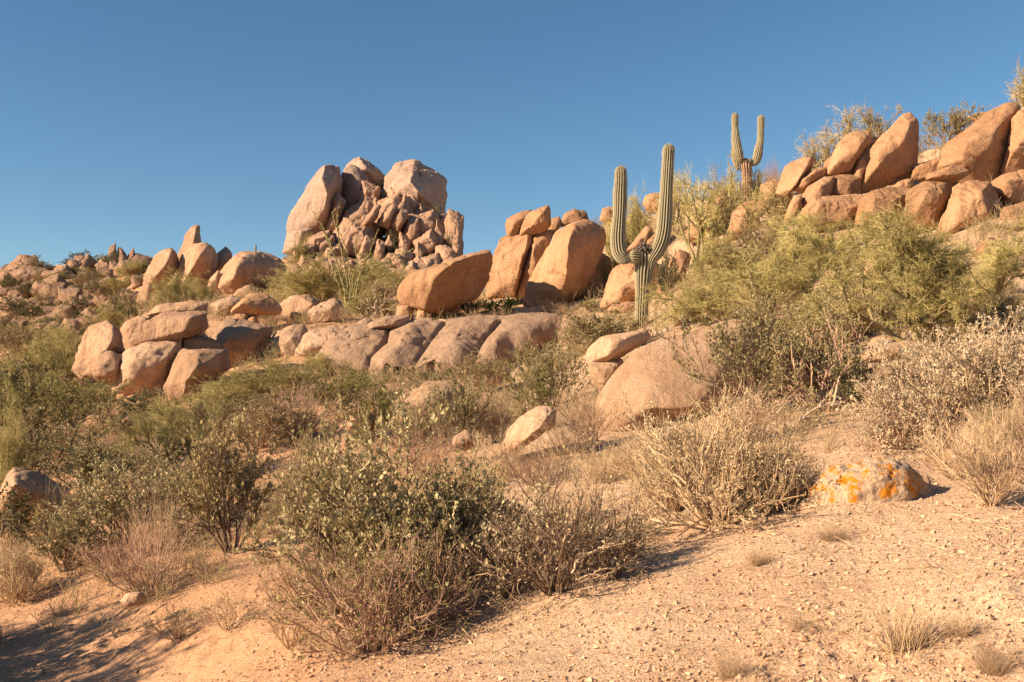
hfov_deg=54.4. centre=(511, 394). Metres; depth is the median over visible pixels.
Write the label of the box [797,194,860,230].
boulder
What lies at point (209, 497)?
jojoba shrub
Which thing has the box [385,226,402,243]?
block
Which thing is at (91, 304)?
rock
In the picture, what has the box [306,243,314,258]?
block
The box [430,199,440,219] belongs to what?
dark shrub
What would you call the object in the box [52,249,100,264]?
dark shrub
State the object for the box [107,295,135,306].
dark shrub
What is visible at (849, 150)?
boulder
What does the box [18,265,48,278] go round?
rock
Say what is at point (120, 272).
broom shrub
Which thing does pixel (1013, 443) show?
bare shrub
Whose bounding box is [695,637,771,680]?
grass tuft
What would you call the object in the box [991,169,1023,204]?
boulder
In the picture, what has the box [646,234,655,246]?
boulder
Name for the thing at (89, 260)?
rock
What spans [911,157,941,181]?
boulder
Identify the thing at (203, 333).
boulder
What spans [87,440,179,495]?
jojoba shrub
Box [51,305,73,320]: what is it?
rock
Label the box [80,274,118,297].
dark shrub
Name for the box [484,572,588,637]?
grass stalks
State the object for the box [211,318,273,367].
boulder
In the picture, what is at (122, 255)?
rock
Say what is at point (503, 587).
twiggy shrub
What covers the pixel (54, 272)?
rock
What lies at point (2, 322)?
twiggy shrub
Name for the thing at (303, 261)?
block
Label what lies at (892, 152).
boulder
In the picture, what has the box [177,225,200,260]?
boulder
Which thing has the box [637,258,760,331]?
broom shrub
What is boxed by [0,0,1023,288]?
sky
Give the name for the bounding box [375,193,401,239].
block
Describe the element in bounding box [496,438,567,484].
bare shrub
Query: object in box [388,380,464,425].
boulder
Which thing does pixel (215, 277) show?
boulder
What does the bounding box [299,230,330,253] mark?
block
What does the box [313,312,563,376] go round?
boulder
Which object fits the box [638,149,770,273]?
palo verde tree
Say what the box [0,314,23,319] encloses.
twiggy shrub
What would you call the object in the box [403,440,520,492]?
grass tuft
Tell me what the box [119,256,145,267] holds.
twiggy shrub
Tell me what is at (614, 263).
broom shrub
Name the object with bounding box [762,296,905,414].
twiggy shrub
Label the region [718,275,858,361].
olive shrub
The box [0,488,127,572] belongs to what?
jojoba shrub
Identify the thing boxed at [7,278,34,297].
rock
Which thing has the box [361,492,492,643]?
tangled bush
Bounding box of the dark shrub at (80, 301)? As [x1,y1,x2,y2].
[51,295,93,310]
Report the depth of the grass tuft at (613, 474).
11.21 m
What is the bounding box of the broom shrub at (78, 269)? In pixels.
[70,263,96,271]
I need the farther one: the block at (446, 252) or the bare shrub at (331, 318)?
the block at (446, 252)
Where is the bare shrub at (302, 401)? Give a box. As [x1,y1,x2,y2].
[255,371,348,439]
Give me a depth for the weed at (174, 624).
8.45 m
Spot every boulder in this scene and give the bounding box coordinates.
[0,467,77,525]
[72,320,124,379]
[82,350,121,384]
[111,339,181,395]
[120,314,154,349]
[120,592,146,606]
[130,311,208,344]
[136,282,153,304]
[143,248,178,293]
[145,300,207,315]
[163,348,230,401]
[174,450,192,477]
[175,242,217,289]
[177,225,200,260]
[181,336,223,348]
[194,331,206,335]
[207,270,220,290]
[210,296,240,314]
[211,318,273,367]
[212,251,286,295]
[215,247,231,272]
[215,457,236,471]
[230,293,281,315]
[233,285,260,297]
[234,313,249,319]
[238,337,270,365]
[246,315,258,323]
[265,324,307,358]
[278,294,317,321]
[282,228,317,255]
[286,164,342,234]
[286,263,301,274]
[294,325,347,356]
[305,298,343,323]
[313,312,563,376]
[327,192,345,230]
[338,164,368,226]
[340,412,375,433]
[345,157,384,188]
[356,317,372,323]
[362,204,380,225]
[368,315,409,329]
[378,203,397,228]
[381,159,434,202]
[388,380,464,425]
[391,208,408,232]
[396,305,413,319]
[397,250,492,313]
[404,218,419,240]
[407,195,419,207]
[411,317,433,321]
[416,310,426,317]
[420,169,447,215]
[431,306,459,319]
[451,429,476,450]
[486,234,532,298]
[498,406,555,457]
[505,210,531,236]
[515,230,552,300]
[520,205,550,235]
[523,219,605,305]
[548,216,560,234]
[554,315,586,342]
[560,209,588,226]
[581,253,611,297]
[585,329,650,363]
[588,358,623,392]
[592,319,760,431]
[600,206,612,223]
[600,263,659,308]
[606,301,634,313]
[627,226,653,252]
[643,193,659,213]
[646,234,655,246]
[654,249,690,299]
[675,306,698,325]
[685,193,732,242]
[726,200,760,240]
[758,179,792,215]
[776,157,813,196]
[784,195,801,223]
[794,167,825,193]
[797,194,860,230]
[799,353,868,390]
[801,176,834,208]
[823,157,830,168]
[825,131,872,176]
[831,174,860,195]
[852,144,871,181]
[854,187,910,230]
[857,340,920,362]
[857,359,918,384]
[859,112,918,193]
[863,259,880,278]
[872,135,879,144]
[892,178,913,187]
[901,181,952,232]
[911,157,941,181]
[926,165,968,183]
[935,180,1003,235]
[937,102,1020,183]
[966,111,987,121]
[972,237,997,258]
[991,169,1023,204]
[999,201,1023,219]
[1001,107,1023,174]
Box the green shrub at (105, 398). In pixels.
[72,377,134,418]
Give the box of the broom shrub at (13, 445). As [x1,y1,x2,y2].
[0,362,36,487]
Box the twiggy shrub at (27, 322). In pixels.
[11,316,35,327]
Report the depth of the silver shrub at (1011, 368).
9.05 m
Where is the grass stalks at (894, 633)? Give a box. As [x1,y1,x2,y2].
[801,571,959,663]
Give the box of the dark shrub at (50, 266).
[42,265,55,269]
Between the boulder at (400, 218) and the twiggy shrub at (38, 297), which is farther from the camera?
the boulder at (400, 218)
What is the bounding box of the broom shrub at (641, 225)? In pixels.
[626,196,655,253]
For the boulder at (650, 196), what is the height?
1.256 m
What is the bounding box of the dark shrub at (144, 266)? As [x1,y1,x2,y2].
[136,260,149,271]
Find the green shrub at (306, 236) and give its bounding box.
[295,231,311,243]
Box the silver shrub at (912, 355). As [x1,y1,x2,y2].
[893,331,960,387]
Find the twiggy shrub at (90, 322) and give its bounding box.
[80,315,99,329]
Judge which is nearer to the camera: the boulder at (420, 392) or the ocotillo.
the boulder at (420, 392)
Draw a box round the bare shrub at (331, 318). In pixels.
[315,304,358,322]
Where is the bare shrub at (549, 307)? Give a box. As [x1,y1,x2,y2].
[526,297,567,312]
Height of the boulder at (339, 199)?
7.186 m
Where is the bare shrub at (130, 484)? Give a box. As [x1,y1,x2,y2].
[81,468,167,521]
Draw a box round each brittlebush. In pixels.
[0,514,82,608]
[472,386,524,448]
[573,370,824,547]
[617,402,715,476]
[624,408,712,527]
[694,385,830,526]
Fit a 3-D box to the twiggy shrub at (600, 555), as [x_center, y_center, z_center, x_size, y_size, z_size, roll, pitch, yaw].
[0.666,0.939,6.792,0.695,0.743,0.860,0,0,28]
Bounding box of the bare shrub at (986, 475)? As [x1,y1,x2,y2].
[909,391,1023,506]
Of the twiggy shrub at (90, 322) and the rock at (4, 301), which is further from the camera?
the rock at (4, 301)
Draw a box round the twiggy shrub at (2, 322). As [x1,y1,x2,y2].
[0,313,10,327]
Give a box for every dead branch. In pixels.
[461,628,491,652]
[469,573,501,578]
[571,536,634,572]
[576,567,612,580]
[600,559,653,570]
[797,376,859,422]
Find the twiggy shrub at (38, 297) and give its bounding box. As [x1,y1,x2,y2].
[30,290,56,302]
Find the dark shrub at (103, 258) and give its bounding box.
[98,249,125,264]
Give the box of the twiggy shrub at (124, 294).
[113,290,133,300]
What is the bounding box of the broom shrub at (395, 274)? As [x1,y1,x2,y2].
[376,259,412,288]
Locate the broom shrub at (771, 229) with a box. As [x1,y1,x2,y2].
[731,199,804,259]
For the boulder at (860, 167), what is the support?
on the boulder at (847, 184)
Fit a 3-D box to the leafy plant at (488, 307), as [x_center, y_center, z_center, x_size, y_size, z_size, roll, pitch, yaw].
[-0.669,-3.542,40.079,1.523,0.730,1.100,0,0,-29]
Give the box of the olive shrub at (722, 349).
[634,304,833,417]
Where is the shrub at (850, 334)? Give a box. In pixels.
[774,276,895,348]
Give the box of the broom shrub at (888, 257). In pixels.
[836,216,942,281]
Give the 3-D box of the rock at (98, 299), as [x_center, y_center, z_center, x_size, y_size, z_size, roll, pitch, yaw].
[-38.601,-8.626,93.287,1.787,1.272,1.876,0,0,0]
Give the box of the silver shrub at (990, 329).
[955,312,1023,381]
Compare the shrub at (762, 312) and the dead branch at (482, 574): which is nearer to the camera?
the dead branch at (482, 574)
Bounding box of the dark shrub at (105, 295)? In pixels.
[101,286,134,300]
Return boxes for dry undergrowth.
[0,102,1023,643]
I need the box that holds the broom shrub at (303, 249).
[282,235,310,264]
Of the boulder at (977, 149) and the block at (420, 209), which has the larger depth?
the block at (420, 209)
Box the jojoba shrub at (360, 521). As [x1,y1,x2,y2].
[254,357,523,632]
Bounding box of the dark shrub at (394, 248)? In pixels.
[383,229,398,256]
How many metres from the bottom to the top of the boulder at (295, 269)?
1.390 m
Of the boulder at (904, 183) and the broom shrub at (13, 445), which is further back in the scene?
the boulder at (904, 183)
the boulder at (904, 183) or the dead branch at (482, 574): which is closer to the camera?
the dead branch at (482, 574)
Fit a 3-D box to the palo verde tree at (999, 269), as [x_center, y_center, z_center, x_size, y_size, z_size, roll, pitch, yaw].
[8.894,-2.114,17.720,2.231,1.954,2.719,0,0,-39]
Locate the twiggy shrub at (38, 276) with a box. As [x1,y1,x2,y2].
[30,269,44,280]
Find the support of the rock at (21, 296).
on the ground
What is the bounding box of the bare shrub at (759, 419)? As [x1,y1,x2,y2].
[690,375,834,441]
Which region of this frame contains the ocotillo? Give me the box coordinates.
[312,205,413,311]
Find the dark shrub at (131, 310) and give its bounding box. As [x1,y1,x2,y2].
[106,300,144,316]
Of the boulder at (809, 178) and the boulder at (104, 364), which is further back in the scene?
the boulder at (809, 178)
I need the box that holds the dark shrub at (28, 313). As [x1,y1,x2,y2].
[0,302,49,318]
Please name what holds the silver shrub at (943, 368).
on the ground
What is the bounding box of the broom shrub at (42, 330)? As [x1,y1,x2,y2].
[6,322,80,345]
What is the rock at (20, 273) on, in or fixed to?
on the ground
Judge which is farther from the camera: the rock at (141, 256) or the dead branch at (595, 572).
the rock at (141, 256)
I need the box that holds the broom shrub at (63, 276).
[39,272,72,280]
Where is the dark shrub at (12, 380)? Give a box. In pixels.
[0,356,52,408]
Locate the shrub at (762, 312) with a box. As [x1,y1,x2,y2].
[697,281,818,339]
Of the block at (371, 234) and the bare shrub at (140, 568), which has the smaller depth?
the bare shrub at (140, 568)
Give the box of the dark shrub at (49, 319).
[30,316,62,329]
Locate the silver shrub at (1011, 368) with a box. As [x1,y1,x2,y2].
[943,312,1023,442]
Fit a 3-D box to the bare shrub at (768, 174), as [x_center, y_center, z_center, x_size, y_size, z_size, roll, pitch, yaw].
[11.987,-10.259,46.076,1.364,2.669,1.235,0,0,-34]
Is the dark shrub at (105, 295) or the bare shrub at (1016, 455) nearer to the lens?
the bare shrub at (1016, 455)
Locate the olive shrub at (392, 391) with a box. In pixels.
[362,385,412,409]
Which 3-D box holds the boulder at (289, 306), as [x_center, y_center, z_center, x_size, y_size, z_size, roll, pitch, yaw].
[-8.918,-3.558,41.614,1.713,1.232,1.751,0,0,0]
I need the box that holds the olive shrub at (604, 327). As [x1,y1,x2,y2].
[557,295,648,345]
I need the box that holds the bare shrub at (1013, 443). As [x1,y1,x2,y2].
[940,368,1023,471]
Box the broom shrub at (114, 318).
[88,299,139,329]
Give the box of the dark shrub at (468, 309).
[457,299,491,315]
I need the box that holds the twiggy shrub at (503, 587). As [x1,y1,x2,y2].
[445,468,558,610]
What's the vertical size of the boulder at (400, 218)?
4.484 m
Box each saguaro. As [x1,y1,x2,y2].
[609,142,675,327]
[731,112,765,200]
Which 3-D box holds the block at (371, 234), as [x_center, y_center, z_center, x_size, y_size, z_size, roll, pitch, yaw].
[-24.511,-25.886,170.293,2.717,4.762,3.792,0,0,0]
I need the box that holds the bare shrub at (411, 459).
[375,416,474,478]
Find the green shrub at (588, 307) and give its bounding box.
[578,296,601,311]
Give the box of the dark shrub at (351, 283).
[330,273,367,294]
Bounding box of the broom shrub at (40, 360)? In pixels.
[0,329,85,401]
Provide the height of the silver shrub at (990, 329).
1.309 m
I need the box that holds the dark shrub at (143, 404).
[117,385,173,417]
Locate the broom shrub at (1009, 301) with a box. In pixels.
[930,280,1023,334]
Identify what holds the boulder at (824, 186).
on the boulder at (839, 205)
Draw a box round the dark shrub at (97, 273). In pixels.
[89,268,113,279]
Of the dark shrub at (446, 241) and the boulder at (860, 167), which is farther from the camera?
the dark shrub at (446, 241)
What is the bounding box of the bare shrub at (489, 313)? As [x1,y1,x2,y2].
[462,308,507,316]
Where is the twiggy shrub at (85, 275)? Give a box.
[65,267,99,283]
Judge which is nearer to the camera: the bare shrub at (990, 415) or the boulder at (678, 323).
the bare shrub at (990, 415)
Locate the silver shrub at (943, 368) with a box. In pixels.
[835,301,1023,458]
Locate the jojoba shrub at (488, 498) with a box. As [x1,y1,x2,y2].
[378,431,526,582]
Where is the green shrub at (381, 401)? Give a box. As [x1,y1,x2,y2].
[332,360,415,447]
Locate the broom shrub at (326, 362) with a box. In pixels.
[292,352,349,376]
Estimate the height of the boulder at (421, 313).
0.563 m
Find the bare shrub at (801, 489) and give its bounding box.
[764,437,838,506]
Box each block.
[297,254,308,268]
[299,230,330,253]
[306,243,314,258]
[315,235,334,255]
[315,256,327,261]
[320,259,336,269]
[323,247,336,257]
[328,256,346,268]
[331,218,376,258]
[333,243,343,256]
[334,227,338,241]
[340,196,373,223]
[341,239,349,257]
[342,260,354,269]
[355,235,375,258]
[358,180,379,199]
[368,229,375,256]
[371,239,384,260]
[372,197,378,207]
[373,223,380,233]
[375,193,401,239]
[380,257,393,268]
[384,194,416,233]
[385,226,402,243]
[385,235,394,253]
[386,187,395,196]
[391,254,406,268]
[395,248,413,262]
[398,232,411,249]
[402,213,419,233]
[403,260,416,269]
[410,230,421,250]
[412,228,437,256]
[413,242,426,257]
[413,255,423,263]
[415,263,427,268]
[416,203,426,214]
[419,209,442,234]
[422,255,440,266]
[428,251,440,258]
[433,219,444,253]
[435,245,456,261]
[440,213,446,222]
[443,209,463,252]
[452,244,462,256]
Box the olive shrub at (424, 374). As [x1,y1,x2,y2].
[381,361,470,385]
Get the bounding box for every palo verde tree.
[104,379,228,480]
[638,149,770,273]
[691,160,758,228]
[746,172,797,221]
[754,206,865,293]
[760,200,922,267]
[774,175,1004,346]
[791,105,860,169]
[818,94,907,155]
[951,223,1023,304]
[1003,52,1023,107]
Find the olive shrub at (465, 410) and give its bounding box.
[406,370,499,450]
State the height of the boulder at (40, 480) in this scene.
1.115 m
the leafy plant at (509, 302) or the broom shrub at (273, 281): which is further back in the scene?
the broom shrub at (273, 281)
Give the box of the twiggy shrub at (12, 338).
[0,322,58,357]
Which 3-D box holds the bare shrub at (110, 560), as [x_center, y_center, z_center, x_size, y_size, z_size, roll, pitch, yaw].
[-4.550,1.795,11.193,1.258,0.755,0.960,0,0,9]
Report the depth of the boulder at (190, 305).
34.82 m
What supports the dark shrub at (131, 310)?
on the ground
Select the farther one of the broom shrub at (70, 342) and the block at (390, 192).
the block at (390, 192)
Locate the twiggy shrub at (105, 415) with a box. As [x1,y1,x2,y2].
[70,395,144,444]
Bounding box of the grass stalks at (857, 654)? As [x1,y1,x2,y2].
[806,592,902,677]
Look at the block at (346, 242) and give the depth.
166.38 m
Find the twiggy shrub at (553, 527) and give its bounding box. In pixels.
[445,422,668,618]
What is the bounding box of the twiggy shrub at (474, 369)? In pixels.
[441,347,514,391]
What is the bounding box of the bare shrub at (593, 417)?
[546,367,638,447]
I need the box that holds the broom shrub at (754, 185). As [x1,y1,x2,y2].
[741,165,766,201]
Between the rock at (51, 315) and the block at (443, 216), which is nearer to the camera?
the rock at (51, 315)
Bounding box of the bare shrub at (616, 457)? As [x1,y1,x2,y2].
[597,419,661,478]
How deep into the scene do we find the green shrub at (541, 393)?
19.82 m
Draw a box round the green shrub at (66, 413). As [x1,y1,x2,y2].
[4,373,108,436]
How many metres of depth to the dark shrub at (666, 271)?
30.85 m
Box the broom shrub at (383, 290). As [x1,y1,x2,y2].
[351,280,399,299]
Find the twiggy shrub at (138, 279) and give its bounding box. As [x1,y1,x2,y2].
[132,272,144,284]
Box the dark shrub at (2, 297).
[0,292,27,299]
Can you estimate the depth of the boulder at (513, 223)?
43.22 m
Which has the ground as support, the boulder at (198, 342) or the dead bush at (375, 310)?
the dead bush at (375, 310)
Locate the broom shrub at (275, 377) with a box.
[171,338,332,409]
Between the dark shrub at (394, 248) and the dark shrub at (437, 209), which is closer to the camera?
the dark shrub at (394, 248)
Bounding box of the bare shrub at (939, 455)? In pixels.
[901,406,1008,480]
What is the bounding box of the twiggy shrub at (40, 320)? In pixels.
[30,313,52,326]
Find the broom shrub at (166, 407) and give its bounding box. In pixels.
[128,396,207,435]
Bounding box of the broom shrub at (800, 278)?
[680,236,831,322]
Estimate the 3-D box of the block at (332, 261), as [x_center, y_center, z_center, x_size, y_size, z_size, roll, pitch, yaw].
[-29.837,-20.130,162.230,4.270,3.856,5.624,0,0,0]
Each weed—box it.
[131,589,216,640]
[191,586,262,630]
[248,591,322,649]
[310,614,371,661]
[776,610,828,632]
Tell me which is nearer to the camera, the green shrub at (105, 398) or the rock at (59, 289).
the green shrub at (105, 398)
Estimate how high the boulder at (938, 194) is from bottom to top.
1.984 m
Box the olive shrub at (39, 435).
[0,399,112,474]
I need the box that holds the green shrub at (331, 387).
[297,367,389,412]
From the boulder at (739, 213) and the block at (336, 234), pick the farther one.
the block at (336, 234)
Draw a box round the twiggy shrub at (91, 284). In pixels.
[82,276,98,296]
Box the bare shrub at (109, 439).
[79,424,163,461]
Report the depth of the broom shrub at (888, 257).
24.33 m
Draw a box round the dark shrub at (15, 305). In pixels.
[0,291,36,313]
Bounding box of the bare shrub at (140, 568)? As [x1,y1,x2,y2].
[85,501,207,597]
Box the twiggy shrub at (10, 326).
[0,321,27,341]
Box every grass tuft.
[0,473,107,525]
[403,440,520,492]
[505,445,625,525]
[534,432,633,483]
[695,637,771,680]
[730,544,779,568]
[787,518,886,543]
[825,574,979,663]
[917,601,1002,642]
[921,629,1023,677]
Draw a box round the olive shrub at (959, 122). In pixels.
[919,101,991,150]
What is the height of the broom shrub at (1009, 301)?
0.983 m
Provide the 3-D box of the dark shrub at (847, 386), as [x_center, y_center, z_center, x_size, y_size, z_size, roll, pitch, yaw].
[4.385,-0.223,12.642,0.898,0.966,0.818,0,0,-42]
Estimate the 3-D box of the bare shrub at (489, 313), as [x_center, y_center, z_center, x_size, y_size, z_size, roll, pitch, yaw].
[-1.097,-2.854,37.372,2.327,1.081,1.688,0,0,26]
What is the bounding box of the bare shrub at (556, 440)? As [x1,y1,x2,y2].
[515,409,608,458]
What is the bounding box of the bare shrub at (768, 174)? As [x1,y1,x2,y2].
[761,151,781,181]
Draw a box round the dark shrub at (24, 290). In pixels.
[4,276,38,298]
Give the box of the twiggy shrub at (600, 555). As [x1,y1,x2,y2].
[564,481,665,589]
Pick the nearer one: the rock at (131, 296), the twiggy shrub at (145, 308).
the twiggy shrub at (145, 308)
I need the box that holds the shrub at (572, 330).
[555,307,596,356]
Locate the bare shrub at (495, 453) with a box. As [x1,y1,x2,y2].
[456,429,529,471]
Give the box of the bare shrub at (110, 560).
[68,525,163,581]
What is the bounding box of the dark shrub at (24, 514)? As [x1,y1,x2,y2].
[0,480,67,547]
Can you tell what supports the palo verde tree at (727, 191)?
on the ground
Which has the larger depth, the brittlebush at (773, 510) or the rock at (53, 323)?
the rock at (53, 323)
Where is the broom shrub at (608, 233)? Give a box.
[603,181,651,261]
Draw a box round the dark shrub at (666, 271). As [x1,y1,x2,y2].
[651,250,685,296]
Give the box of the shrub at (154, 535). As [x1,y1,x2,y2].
[68,468,223,555]
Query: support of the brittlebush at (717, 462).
on the ground
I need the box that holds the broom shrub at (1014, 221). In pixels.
[988,214,1023,230]
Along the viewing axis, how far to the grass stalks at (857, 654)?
4.44 m
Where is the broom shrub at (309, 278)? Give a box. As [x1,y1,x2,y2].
[253,250,378,303]
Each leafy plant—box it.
[478,291,522,314]
[479,299,502,314]
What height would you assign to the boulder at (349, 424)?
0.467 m
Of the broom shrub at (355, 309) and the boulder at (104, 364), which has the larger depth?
the broom shrub at (355, 309)
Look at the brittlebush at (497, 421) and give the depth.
16.91 m
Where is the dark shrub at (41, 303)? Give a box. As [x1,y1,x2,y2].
[29,298,58,305]
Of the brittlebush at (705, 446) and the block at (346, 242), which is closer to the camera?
the brittlebush at (705, 446)
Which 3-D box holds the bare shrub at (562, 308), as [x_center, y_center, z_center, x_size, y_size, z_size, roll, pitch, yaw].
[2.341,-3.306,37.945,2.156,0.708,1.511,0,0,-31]
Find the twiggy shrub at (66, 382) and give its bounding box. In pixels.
[20,362,83,413]
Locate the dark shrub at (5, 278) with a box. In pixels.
[0,274,16,287]
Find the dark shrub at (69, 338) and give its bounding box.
[41,324,79,357]
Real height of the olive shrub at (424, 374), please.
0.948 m
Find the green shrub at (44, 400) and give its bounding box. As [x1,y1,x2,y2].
[0,371,82,435]
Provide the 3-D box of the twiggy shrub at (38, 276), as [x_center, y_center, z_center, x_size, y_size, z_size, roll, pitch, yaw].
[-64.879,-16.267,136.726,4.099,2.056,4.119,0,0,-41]
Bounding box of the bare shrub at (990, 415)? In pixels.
[952,393,1023,462]
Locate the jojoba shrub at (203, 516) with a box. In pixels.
[164,456,247,524]
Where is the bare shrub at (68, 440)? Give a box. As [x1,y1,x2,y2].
[0,414,113,460]
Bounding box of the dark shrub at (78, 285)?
[66,281,84,288]
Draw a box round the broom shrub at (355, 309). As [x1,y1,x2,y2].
[343,286,397,317]
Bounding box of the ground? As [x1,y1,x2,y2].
[0,146,1023,681]
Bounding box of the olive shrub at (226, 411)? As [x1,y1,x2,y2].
[174,390,282,439]
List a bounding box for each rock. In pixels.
[0,269,11,285]
[0,287,8,295]
[0,298,10,308]
[4,254,37,269]
[4,305,20,315]
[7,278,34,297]
[9,268,30,282]
[9,319,26,331]
[10,295,23,303]
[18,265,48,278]
[22,298,36,309]
[29,281,41,295]
[39,282,67,298]
[40,306,55,314]
[41,269,71,278]
[43,298,60,304]
[44,321,61,328]
[45,274,68,284]
[46,313,58,320]
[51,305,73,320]
[54,264,73,276]
[58,286,62,303]
[60,317,82,328]
[61,287,82,302]
[67,259,81,269]
[68,301,82,314]
[70,277,89,283]
[73,265,95,275]
[74,255,96,268]
[76,307,98,323]
[81,254,95,266]
[81,298,96,308]
[83,284,96,296]
[92,295,107,305]
[93,256,106,267]
[96,267,113,276]
[97,260,108,267]
[107,243,116,259]
[109,261,117,268]
[113,259,126,276]
[117,247,126,260]
[121,293,137,304]
[127,247,134,259]
[131,276,142,288]
[133,253,152,263]
[801,455,930,509]
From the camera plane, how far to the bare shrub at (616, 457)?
10.76 m
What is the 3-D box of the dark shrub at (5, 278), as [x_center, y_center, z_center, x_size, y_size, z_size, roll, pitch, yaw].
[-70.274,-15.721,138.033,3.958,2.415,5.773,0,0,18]
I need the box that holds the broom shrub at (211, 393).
[187,369,286,417]
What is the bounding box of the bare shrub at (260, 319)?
[258,315,281,325]
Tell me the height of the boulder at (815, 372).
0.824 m
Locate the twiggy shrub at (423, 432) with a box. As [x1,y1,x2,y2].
[382,398,446,447]
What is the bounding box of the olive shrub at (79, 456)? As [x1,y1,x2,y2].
[23,417,142,492]
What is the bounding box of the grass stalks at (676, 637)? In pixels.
[641,598,737,663]
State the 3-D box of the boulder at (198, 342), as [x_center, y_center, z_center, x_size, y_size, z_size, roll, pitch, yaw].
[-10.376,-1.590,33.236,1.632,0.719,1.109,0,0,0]
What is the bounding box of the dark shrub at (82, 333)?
[70,322,93,336]
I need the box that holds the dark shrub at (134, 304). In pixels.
[123,301,141,307]
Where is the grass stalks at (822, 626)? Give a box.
[782,588,861,644]
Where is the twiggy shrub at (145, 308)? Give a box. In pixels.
[135,300,150,310]
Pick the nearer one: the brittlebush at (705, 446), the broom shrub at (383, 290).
the brittlebush at (705, 446)
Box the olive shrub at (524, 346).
[504,338,575,367]
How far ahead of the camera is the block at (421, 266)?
160.29 m
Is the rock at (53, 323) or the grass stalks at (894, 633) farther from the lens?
the rock at (53, 323)
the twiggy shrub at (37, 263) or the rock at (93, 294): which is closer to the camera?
the rock at (93, 294)
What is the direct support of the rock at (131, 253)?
on the ground
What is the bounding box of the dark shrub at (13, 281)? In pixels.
[2,276,22,287]
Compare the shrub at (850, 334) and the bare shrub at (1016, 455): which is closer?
the bare shrub at (1016, 455)
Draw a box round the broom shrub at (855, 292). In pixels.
[777,257,903,336]
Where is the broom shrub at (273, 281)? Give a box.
[259,260,302,300]
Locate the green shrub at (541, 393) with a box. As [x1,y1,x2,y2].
[504,363,563,416]
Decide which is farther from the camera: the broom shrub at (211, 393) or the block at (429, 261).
the block at (429, 261)
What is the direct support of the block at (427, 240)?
on the ground
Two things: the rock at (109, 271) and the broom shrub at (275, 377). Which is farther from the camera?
the rock at (109, 271)
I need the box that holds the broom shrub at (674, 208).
[656,168,689,239]
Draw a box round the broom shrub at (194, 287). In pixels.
[141,265,222,306]
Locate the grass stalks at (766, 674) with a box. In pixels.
[711,617,813,681]
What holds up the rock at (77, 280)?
on the ground
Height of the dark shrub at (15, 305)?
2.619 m
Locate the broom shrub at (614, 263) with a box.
[601,227,634,282]
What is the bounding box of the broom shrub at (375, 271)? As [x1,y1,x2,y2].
[338,252,399,287]
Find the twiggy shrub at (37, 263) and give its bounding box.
[15,253,54,267]
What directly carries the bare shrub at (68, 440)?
on the ground
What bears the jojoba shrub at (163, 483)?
on the ground
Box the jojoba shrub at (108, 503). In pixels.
[28,456,214,542]
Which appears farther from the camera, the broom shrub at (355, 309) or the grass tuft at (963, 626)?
the broom shrub at (355, 309)
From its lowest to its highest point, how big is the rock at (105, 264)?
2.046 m
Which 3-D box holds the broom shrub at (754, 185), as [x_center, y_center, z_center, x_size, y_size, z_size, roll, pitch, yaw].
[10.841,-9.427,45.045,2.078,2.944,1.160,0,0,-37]
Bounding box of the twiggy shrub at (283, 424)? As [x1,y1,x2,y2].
[217,385,319,450]
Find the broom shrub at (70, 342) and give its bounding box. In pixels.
[17,304,83,382]
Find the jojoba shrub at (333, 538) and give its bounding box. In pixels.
[229,388,386,581]
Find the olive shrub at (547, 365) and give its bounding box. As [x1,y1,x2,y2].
[510,336,592,407]
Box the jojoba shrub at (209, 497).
[130,405,284,553]
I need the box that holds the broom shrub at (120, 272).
[113,259,148,278]
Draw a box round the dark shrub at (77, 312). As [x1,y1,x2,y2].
[64,307,98,318]
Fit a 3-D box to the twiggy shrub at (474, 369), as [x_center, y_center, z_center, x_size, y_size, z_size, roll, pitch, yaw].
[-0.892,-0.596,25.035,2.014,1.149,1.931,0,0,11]
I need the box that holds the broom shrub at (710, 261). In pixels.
[676,216,767,287]
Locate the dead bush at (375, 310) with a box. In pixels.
[356,282,395,317]
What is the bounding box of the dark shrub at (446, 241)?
[443,229,451,246]
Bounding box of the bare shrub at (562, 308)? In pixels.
[548,301,587,314]
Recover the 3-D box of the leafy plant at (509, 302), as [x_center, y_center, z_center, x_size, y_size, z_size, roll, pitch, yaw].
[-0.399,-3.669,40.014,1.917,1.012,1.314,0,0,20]
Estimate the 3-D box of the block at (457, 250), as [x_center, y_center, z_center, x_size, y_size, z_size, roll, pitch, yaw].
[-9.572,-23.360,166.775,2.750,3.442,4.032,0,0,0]
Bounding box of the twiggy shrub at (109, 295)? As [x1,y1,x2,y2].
[102,289,120,300]
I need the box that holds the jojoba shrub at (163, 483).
[99,452,247,518]
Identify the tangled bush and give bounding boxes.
[249,495,494,668]
[253,530,360,628]
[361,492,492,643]
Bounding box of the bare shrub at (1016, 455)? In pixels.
[989,410,1023,493]
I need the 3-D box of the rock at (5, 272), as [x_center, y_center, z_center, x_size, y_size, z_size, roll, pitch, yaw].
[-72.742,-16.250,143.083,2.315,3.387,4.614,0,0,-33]
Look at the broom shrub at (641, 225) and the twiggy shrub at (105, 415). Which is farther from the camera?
the broom shrub at (641, 225)
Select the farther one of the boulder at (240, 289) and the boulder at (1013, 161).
the boulder at (240, 289)
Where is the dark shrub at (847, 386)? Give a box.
[813,340,884,410]
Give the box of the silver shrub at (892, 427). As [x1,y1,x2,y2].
[842,356,958,451]
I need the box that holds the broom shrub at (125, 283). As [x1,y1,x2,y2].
[98,269,133,291]
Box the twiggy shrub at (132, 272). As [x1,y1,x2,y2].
[124,267,142,274]
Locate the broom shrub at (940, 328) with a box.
[925,311,1004,339]
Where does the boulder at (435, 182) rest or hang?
on the boulder at (414, 201)

